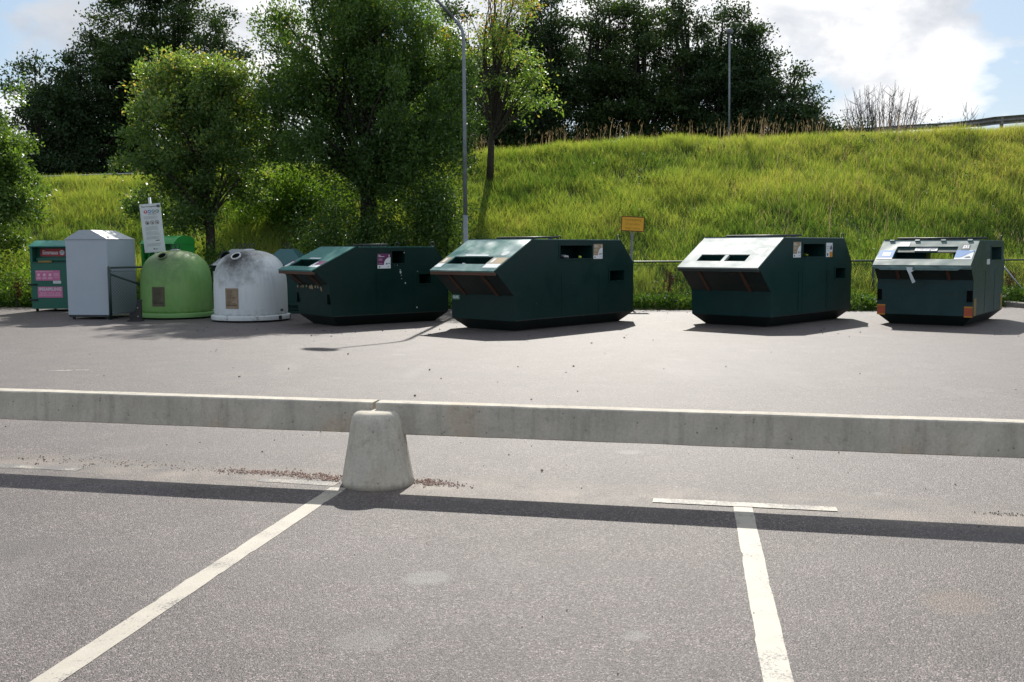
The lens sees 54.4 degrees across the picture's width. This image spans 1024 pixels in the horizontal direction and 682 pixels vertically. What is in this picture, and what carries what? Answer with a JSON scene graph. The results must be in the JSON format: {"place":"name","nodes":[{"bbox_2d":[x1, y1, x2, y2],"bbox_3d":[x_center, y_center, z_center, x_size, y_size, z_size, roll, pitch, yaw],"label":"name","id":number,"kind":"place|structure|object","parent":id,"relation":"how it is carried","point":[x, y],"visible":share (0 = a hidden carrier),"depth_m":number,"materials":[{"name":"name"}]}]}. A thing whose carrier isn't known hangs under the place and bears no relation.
{"place":"outdoors","nodes":[
{"label":"outdoors","id":0,"kind":"place"},
{"bbox_2d":[28,240,67,310],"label":"clothes bank","id":1,"kind":"structure","parent":0,"point":[48,284],"depth_m":25.69,"materials":[{"name":"green paint"}]},
{"bbox_2d":[140,236,194,265],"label":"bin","id":2,"kind":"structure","parent":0,"point":[186,243],"depth_m":24.58,"materials":[{"name":"green paint"}]},
{"bbox_2d":[11,455,473,487],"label":"gravel","id":3,"kind":"structure","parent":0,"point":[426,483],"depth_m":7.02,"materials":[{"name":"gravel"}]},
{"bbox_2d":[0,307,1023,681],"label":"parking lot","id":4,"kind":"structure","parent":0,"point":[576,561],"depth_m":5.93,"materials":[{"name":"grey asphalt"}]},
{"bbox_2d":[0,463,82,470],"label":"parking line","id":5,"kind":"object","parent":4,"relation":"on","point":[13,465],"visible":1,"depth_m":7.33,"materials":[{"name":"paint"}]},
{"bbox_2d":[65,230,136,318],"bbox_3d":[-9.625,-1.572,23.387,1.004,2.035,1.412,0,5,5],"label":"container","id":6,"kind":"object","parent":4,"relation":"on","point":[91,255],"visible":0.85,"depth_m":22.75,"materials":[{"name":"metal"}]},
{"bbox_2d":[126,300,144,321],"bbox_3d":[-8.392,-0.677,22.148,0.340,0.475,0.280,-1,5,-5],"label":"foot bracket","id":7,"kind":"object","parent":4,"relation":"on","point":[136,315],"visible":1,"depth_m":22.11,"materials":[{"name":"black metal"}]},
{"bbox_2d":[139,197,165,253],"bbox_3d":[-8.517,-2.014,23.844,0.485,2.830,0.089,-5,6,-4],"label":"notice board","id":8,"kind":"object","parent":4,"relation":"on","point":[152,227],"visible":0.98,"depth_m":23.73,"materials":[{"name":"grey"}]},
{"bbox_2d":[107,265,213,319],"bbox_3d":[-7.761,-1.241,24.305,0.151,1.230,4.454,4,7,39],"label":"chain link fence","id":9,"kind":"object","parent":4,"relation":"on","point":[110,274],"visible":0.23,"depth_m":22.78,"materials":[{"name":"grey metal"}]},
{"bbox_2d":[140,244,213,318],"bbox_3d":[-7.855,-1.409,23.308,1.750,1.706,1.750,-2,6,-19],"label":"recycling bin","id":10,"kind":"object","parent":4,"relation":"on","point":[176,283],"visible":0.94,"depth_m":22.67,"materials":[{"name":"plastic"}]},
{"bbox_2d":[30,487,345,681],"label":"parking line","id":11,"kind":"object","parent":4,"relation":"on","point":[65,668],"visible":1,"depth_m":4.57,"materials":[{"name":"paint"}]},
{"bbox_2d":[211,243,244,305],"bbox_3d":[-6.756,-1.580,24.959,1.200,1.731,1.200,0,5,4],"label":"bin","id":12,"kind":"object","parent":4,"relation":"on","point":[222,255],"visible":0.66,"depth_m":24.52,"materials":[{"name":"white plastic"}]},
{"bbox_2d":[211,244,290,321],"bbox_3d":[-5.865,-1.325,22.332,1.750,1.706,1.750,-2,6,-15],"label":"recycling bin","id":13,"kind":"object","parent":4,"relation":"on","point":[250,285],"visible":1,"depth_m":21.69,"materials":[{"name":"plastic"}]},
{"bbox_2d":[273,243,303,312],"bbox_3d":[-5.626,-1.598,25.108,1.130,1.731,1.180,0,5,4],"label":"bin","id":14,"kind":"object","parent":4,"relation":"on","point":[286,256],"visible":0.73,"depth_m":24.65,"materials":[{"name":"green plastic"}]},
{"bbox_2d":[259,478,338,485],"bbox_3d":[-1.471,0.968,6.851,0.568,0.001,0.115,1,6,14],"label":"parking line","id":15,"kind":"object","parent":4,"relation":"on","point":[328,483],"visible":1,"depth_m":6.85,"materials":[{"name":"paint"}]},
{"bbox_2d":[278,242,448,325],"bbox_3d":[-3.158,-1.277,21.555,3.379,1.734,1.517,-4,7,-38],"label":"recycling container","id":16,"kind":"object","parent":4,"relation":"on","point":[355,284],"visible":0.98,"depth_m":20.94,"materials":[{"name":"green metal"}]},
{"bbox_2d":[342,408,413,491],"bbox_3d":[-0.917,0.719,6.796,0.494,0.506,0.494,1,5,12],"label":"barrier post","id":17,"kind":"object","parent":4,"relation":"on","point":[377,457],"visible":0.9,"depth_m":6.62,"materials":[{"name":"concrete"}]},
{"bbox_2d":[0,388,378,431],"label":"barrier beam","id":18,"kind":"structure","parent":17,"relation":"attached to","point":[269,412],"depth_m":7.09,"materials":[{"name":"concrete"}]},
{"bbox_2d":[376,400,1023,457],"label":"barrier beam","id":19,"kind":"structure","parent":17,"relation":"attached to","point":[974,437],"depth_m":6.29,"materials":[{"name":"concrete"}]},
{"bbox_2d":[435,0,467,243],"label":"street lamp","id":20,"kind":"object","parent":4,"relation":"on","point":[465,227],"visible":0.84,"depth_m":24.89,"materials":[{"name":"grey metal"}]},
{"bbox_2d":[5,310,1023,673],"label":"litter crumbs","id":21,"kind":"object","parent":4,"relation":"on","point":[509,454],"visible":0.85,"depth_m":7.59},
{"bbox_2d":[430,235,632,330],"bbox_3d":[0.537,-1.269,20.626,1.701,1.864,4.538,5,7,42],"label":"recycling container","id":22,"kind":"object","parent":4,"relation":"on","point":[514,283],"visible":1,"depth_m":19.65,"materials":[{"name":"green metal"}]},
{"bbox_2d":[653,498,837,510],"bbox_3d":[1.439,1.016,6.197,1.116,0.001,0.116,1,5,12],"label":"parking line","id":23,"kind":"object","parent":4,"relation":"on","point":[747,504],"visible":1,"depth_m":6.19,"materials":[{"name":"paint"}]},
{"bbox_2d":[734,506,793,681],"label":"parking line","id":24,"kind":"object","parent":4,"relation":"on","point":[773,656],"visible":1,"depth_m":4.46,"materials":[{"name":"paint"}]},
{"bbox_2d":[677,233,851,326],"bbox_3d":[5.508,-1.369,21.357,1.841,1.892,4.245,5,7,43],"label":"recycling container","id":25,"kind":"object","parent":4,"relation":"on","point":[761,280],"visible":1,"depth_m":20.35,"materials":[{"name":"green metal"}]},
{"bbox_2d":[872,235,1003,325],"bbox_3d":[9.097,-1.329,21.155,1.868,1.824,3.388,4,7,36],"label":"recycling container","id":26,"kind":"object","parent":4,"relation":"on","point":[916,284],"visible":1,"depth_m":20.20,"materials":[{"name":"green metal"}]},
{"bbox_2d":[1002,301,1023,307],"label":"kerb","id":27,"kind":"structure","parent":4,"relation":"on","point":[1014,304],"depth_m":26.03,"materials":[{"name":"concrete"}]},
{"bbox_2d":[0,122,1023,310],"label":"embankment","id":28,"kind":"structure","parent":0,"point":[795,221],"depth_m":31.81,"materials":[{"name":"plant"}]},
{"bbox_2d":[0,253,30,304],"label":"shrub","id":29,"kind":"object","parent":28,"relation":"on","point":[10,269],"visible":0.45,"depth_m":28.81,"materials":[{"name":"green plant"}]},
{"bbox_2d":[13,274,23,306],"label":"dock plant","id":30,"kind":"object","parent":28,"relation":"on","point":[19,290],"visible":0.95,"depth_m":27.75,"materials":[{"name":"green plant"}]},
{"bbox_2d":[0,238,44,306],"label":"shrub","id":31,"kind":"object","parent":28,"relation":"on","point":[24,281],"visible":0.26,"depth_m":27.96,"materials":[{"name":"green plant"}]},
{"bbox_2d":[0,48,107,178],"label":"broadleaf tree","id":32,"kind":"object","parent":28,"relation":"on","point":[37,115],"visible":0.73,"depth_m":45.93,"materials":[{"name":"green plant"}]},
{"bbox_2d":[15,38,146,177],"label":"broadleaf tree","id":33,"kind":"object","parent":28,"relation":"on","point":[70,75],"visible":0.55,"depth_m":47.20,"materials":[{"name":"green plant"}]},
{"bbox_2d":[58,0,172,177],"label":"broadleaf tree","id":34,"kind":"object","parent":28,"relation":"on","point":[111,64],"visible":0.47,"depth_m":48.55,"materials":[{"name":"green plant"}]},
{"bbox_2d":[92,0,255,154],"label":"broadleaf tree","id":35,"kind":"object","parent":28,"relation":"on","point":[183,19],"visible":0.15,"depth_m":49.74,"materials":[{"name":"green plant"}]},
{"bbox_2d":[102,41,293,260],"bbox_3d":[-9.483,-5.546,29.723,5.090,6.662,4.694,4,7,36],"label":"oak tree","id":36,"kind":"object","parent":28,"relation":"on","point":[200,104],"visible":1,"depth_m":29.07,"materials":[{"name":"green plant"}]},
{"bbox_2d":[186,228,242,288],"bbox_3d":[-8.479,-2.019,28.709,2.612,2.495,2.375,5,7,42],"label":"shrub","id":37,"kind":"object","parent":28,"relation":"on","point":[209,253],"visible":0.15,"depth_m":28.29,"materials":[{"name":"green plant"}]},
{"bbox_2d":[181,8,265,168],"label":"broadleaf tree","id":38,"kind":"object","parent":28,"relation":"on","point":[215,24],"visible":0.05,"depth_m":48.84,"materials":[{"name":"green plant"}]},
{"bbox_2d":[212,156,329,232],"bbox_3d":[-7.815,-4.651,32.114,4.064,3.091,3.092,0,5,0],"label":"shrub","id":39,"kind":"object","parent":28,"relation":"on","point":[273,214],"visible":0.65,"depth_m":31.58,"materials":[{"name":"green plant"}]},
{"bbox_2d":[246,98,296,167],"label":"broadleaf tree","id":40,"kind":"object","parent":28,"relation":"on","point":[263,142],"visible":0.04,"depth_m":50.46,"materials":[{"name":"green plant"}]},
{"bbox_2d":[266,161,359,222],"bbox_3d":[-6.583,-4.806,32.146,3.472,2.889,2.767,0,5,0],"label":"shrub","id":41,"kind":"object","parent":28,"relation":"on","point":[318,184],"visible":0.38,"depth_m":31.82,"materials":[{"name":"green plant"}]},
{"bbox_2d":[279,166,384,254],"bbox_3d":[-5.309,-3.387,29.508,3.190,3.802,3.152,0,5,0],"label":"shrub","id":42,"kind":"object","parent":28,"relation":"on","point":[326,228],"visible":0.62,"depth_m":29.07,"materials":[{"name":"green plant"}]},
{"bbox_2d":[243,0,494,245],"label":"broadleaf tree","id":43,"kind":"object","parent":28,"relation":"on","point":[384,78],"visible":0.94,"depth_m":28.95,"materials":[{"name":"green plant"}]},
{"bbox_2d":[329,196,409,246],"bbox_3d":[-4.231,-3.064,29.525,2.525,2.454,2.491,-4,6,-32],"label":"shrub","id":44,"kind":"object","parent":28,"relation":"on","point":[377,228],"visible":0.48,"depth_m":29.19,"materials":[{"name":"green plant"}]},
{"bbox_2d":[363,154,476,256],"bbox_3d":[-2.829,-3.965,29.484,3.220,4.128,2.932,3,6,34],"label":"shrub","id":45,"kind":"object","parent":28,"relation":"on","point":[411,234],"visible":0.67,"depth_m":29.10,"materials":[{"name":"green plant"}]},
{"bbox_2d":[405,151,492,255],"bbox_3d":[-1.876,-3.913,29.304,2.691,4.117,2.346,0,5,0],"label":"shrub","id":46,"kind":"object","parent":28,"relation":"on","point":[458,225],"visible":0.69,"depth_m":29.06,"materials":[{"name":"green plant"}]},
{"bbox_2d":[410,0,494,152],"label":"broadleaf tree","id":47,"kind":"object","parent":28,"relation":"on","point":[453,9],"visible":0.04,"depth_m":54.05,"materials":[{"name":"green plant"}]},
{"bbox_2d":[451,0,566,182],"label":"young tree","id":48,"kind":"object","parent":28,"relation":"on","point":[495,86],"visible":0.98,"depth_m":33.69,"materials":[{"name":"green plant"}]},
{"bbox_2d":[439,9,595,152],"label":"broadleaf tree","id":49,"kind":"object","parent":28,"relation":"on","point":[505,139],"visible":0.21,"depth_m":50.74,"materials":[{"name":"green plant"}]},
{"bbox_2d":[479,0,613,149],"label":"broadleaf tree","id":50,"kind":"object","parent":28,"relation":"on","point":[567,85],"visible":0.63,"depth_m":49.88,"materials":[{"name":"green plant"}]},
{"bbox_2d":[552,0,673,143],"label":"broadleaf tree","id":51,"kind":"object","parent":28,"relation":"on","point":[599,32],"visible":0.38,"depth_m":51.92,"materials":[{"name":"green plant"}]},
{"bbox_2d":[621,216,644,258],"bbox_3d":[3.189,-2.111,26.611,0.632,2.433,0.076,2,5,2],"label":"yellow sign","id":52,"kind":"object","parent":28,"relation":"on","point":[632,223],"visible":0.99,"depth_m":26.48,"materials":[{"name":"yellow metal"}]},
{"bbox_2d":[575,0,721,140],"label":"broadleaf tree","id":53,"kind":"object","parent":28,"relation":"on","point":[647,37],"visible":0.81,"depth_m":51.34,"materials":[{"name":"green plant"}]},
{"bbox_2d":[662,271,675,299],"bbox_3d":[4.118,-1.377,26.249,0.412,1.022,0.308,0,5,0],"label":"dock plant","id":54,"kind":"object","parent":28,"relation":"on","point":[669,282],"visible":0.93,"depth_m":26.26,"materials":[{"name":"green plant"}]},
{"bbox_2d":[610,0,742,139],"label":"broadleaf tree","id":55,"kind":"object","parent":28,"relation":"on","point":[702,28],"visible":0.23,"depth_m":52.89,"materials":[{"name":"green plant"}]},
{"bbox_2d":[674,0,787,138],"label":"broadleaf tree","id":56,"kind":"object","parent":28,"relation":"on","point":[722,99],"visible":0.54,"depth_m":50.72,"materials":[{"name":"green plant"}]},
{"bbox_2d":[703,17,810,139],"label":"broadleaf tree","id":57,"kind":"object","parent":28,"relation":"on","point":[765,60],"visible":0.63,"depth_m":50.16,"materials":[{"name":"green plant"}]},
{"bbox_2d":[739,57,827,136],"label":"broadleaf tree","id":58,"kind":"object","parent":28,"relation":"on","point":[792,94],"visible":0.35,"depth_m":48.46,"materials":[{"name":"green plant"}]},
{"bbox_2d":[757,75,838,136],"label":"broadleaf tree","id":59,"kind":"object","parent":28,"relation":"on","point":[806,109],"visible":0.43,"depth_m":47.62,"materials":[{"name":"green plant"}]},
{"bbox_2d":[795,112,858,135],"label":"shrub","id":60,"kind":"object","parent":28,"relation":"on","point":[824,127],"visible":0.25,"depth_m":46.29,"materials":[{"name":"green plant"}]},
{"bbox_2d":[633,259,1023,304],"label":"chain link fence","id":61,"kind":"object","parent":28,"relation":"on","point":[1005,268],"visible":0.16,"depth_m":26.13,"materials":[{"name":"metal"}]},
{"bbox_2d":[826,106,880,134],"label":"shrub","id":62,"kind":"object","parent":28,"relation":"on","point":[858,127],"visible":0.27,"depth_m":45.50,"materials":[{"name":"brown plant"}]},
{"bbox_2d":[843,83,931,132],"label":"bare shrub","id":63,"kind":"object","parent":28,"relation":"on","point":[871,111],"visible":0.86,"depth_m":45.69,"materials":[{"name":"brown plant"}]},
{"bbox_2d":[841,114,1023,131],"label":"guard rail","id":64,"kind":"object","parent":28,"relation":"on","point":[1000,120],"visible":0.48,"depth_m":39.43,"materials":[{"name":"metal"}]},
{"bbox_2d":[919,113,948,130],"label":"shrub","id":65,"kind":"object","parent":28,"relation":"on","point":[933,124],"visible":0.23,"depth_m":41.53,"materials":[{"name":"brown plant"}]},
{"bbox_2d":[960,103,984,129],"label":"bare shrub","id":66,"kind":"object","parent":28,"relation":"on","point":[965,110],"visible":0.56,"depth_m":41.55,"materials":[{"name":"brown plant"}]},
{"bbox_2d":[1004,271,1016,286],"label":"dock plant","id":67,"kind":"object","parent":28,"relation":"on","point":[1013,274],"visible":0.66,"depth_m":27.55,"materials":[{"name":"green plant"}]},
{"bbox_2d":[0,0,1023,172],"label":"sky","id":68,"kind":"structure","parent":0,"point":[950,54],"materials":[{"name":"white"}]},
{"bbox_2d":[271,116,1018,258],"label":"dry grass","id":69,"kind":"structure","parent":0,"point":[790,163],"depth_m":35.07,"materials":[{"name":"beige plant"}]},
{"bbox_2d":[53,115,1023,240],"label":"seed heads","id":70,"kind":"object","parent":69,"relation":"attached to","point":[789,157],"visible":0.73,"depth_m":35.84,"materials":[{"name":"beige plant"}]},
{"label":"road","id":71,"kind":"structure","parent":0,"visible":0},
{"bbox_2d":[34,169,254,176],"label":"bridge railing","id":72,"kind":"object","parent":71,"relation":"on","point":[92,174],"visible":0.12,"depth_m":43.48,"materials":[{"name":"metal"}]},
{"bbox_2d":[726,28,732,136],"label":"street lamp","id":73,"kind":"object","parent":71,"relation":"on","point":[729,31],"visible":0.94,"depth_m":40.20,"materials":[{"name":"grey metal"}]},
{"label":"ground","id":74,"kind":"structure","parent":0,"visible":0},
{"bbox_2d":[0,72,60,260],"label":"broadleaf tree","id":75,"kind":"object","parent":74,"relation":"on","point":[17,197],"visible":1,"depth_m":27.74,"materials":[{"name":"green plant"}]},
{"bbox_2d":[0,125,1023,310],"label":"weeds","id":76,"kind":"object","parent":74,"relation":"on","point":[870,304],"visible":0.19,"depth_m":28.23,"materials":[{"name":"green plant"}]}
]}

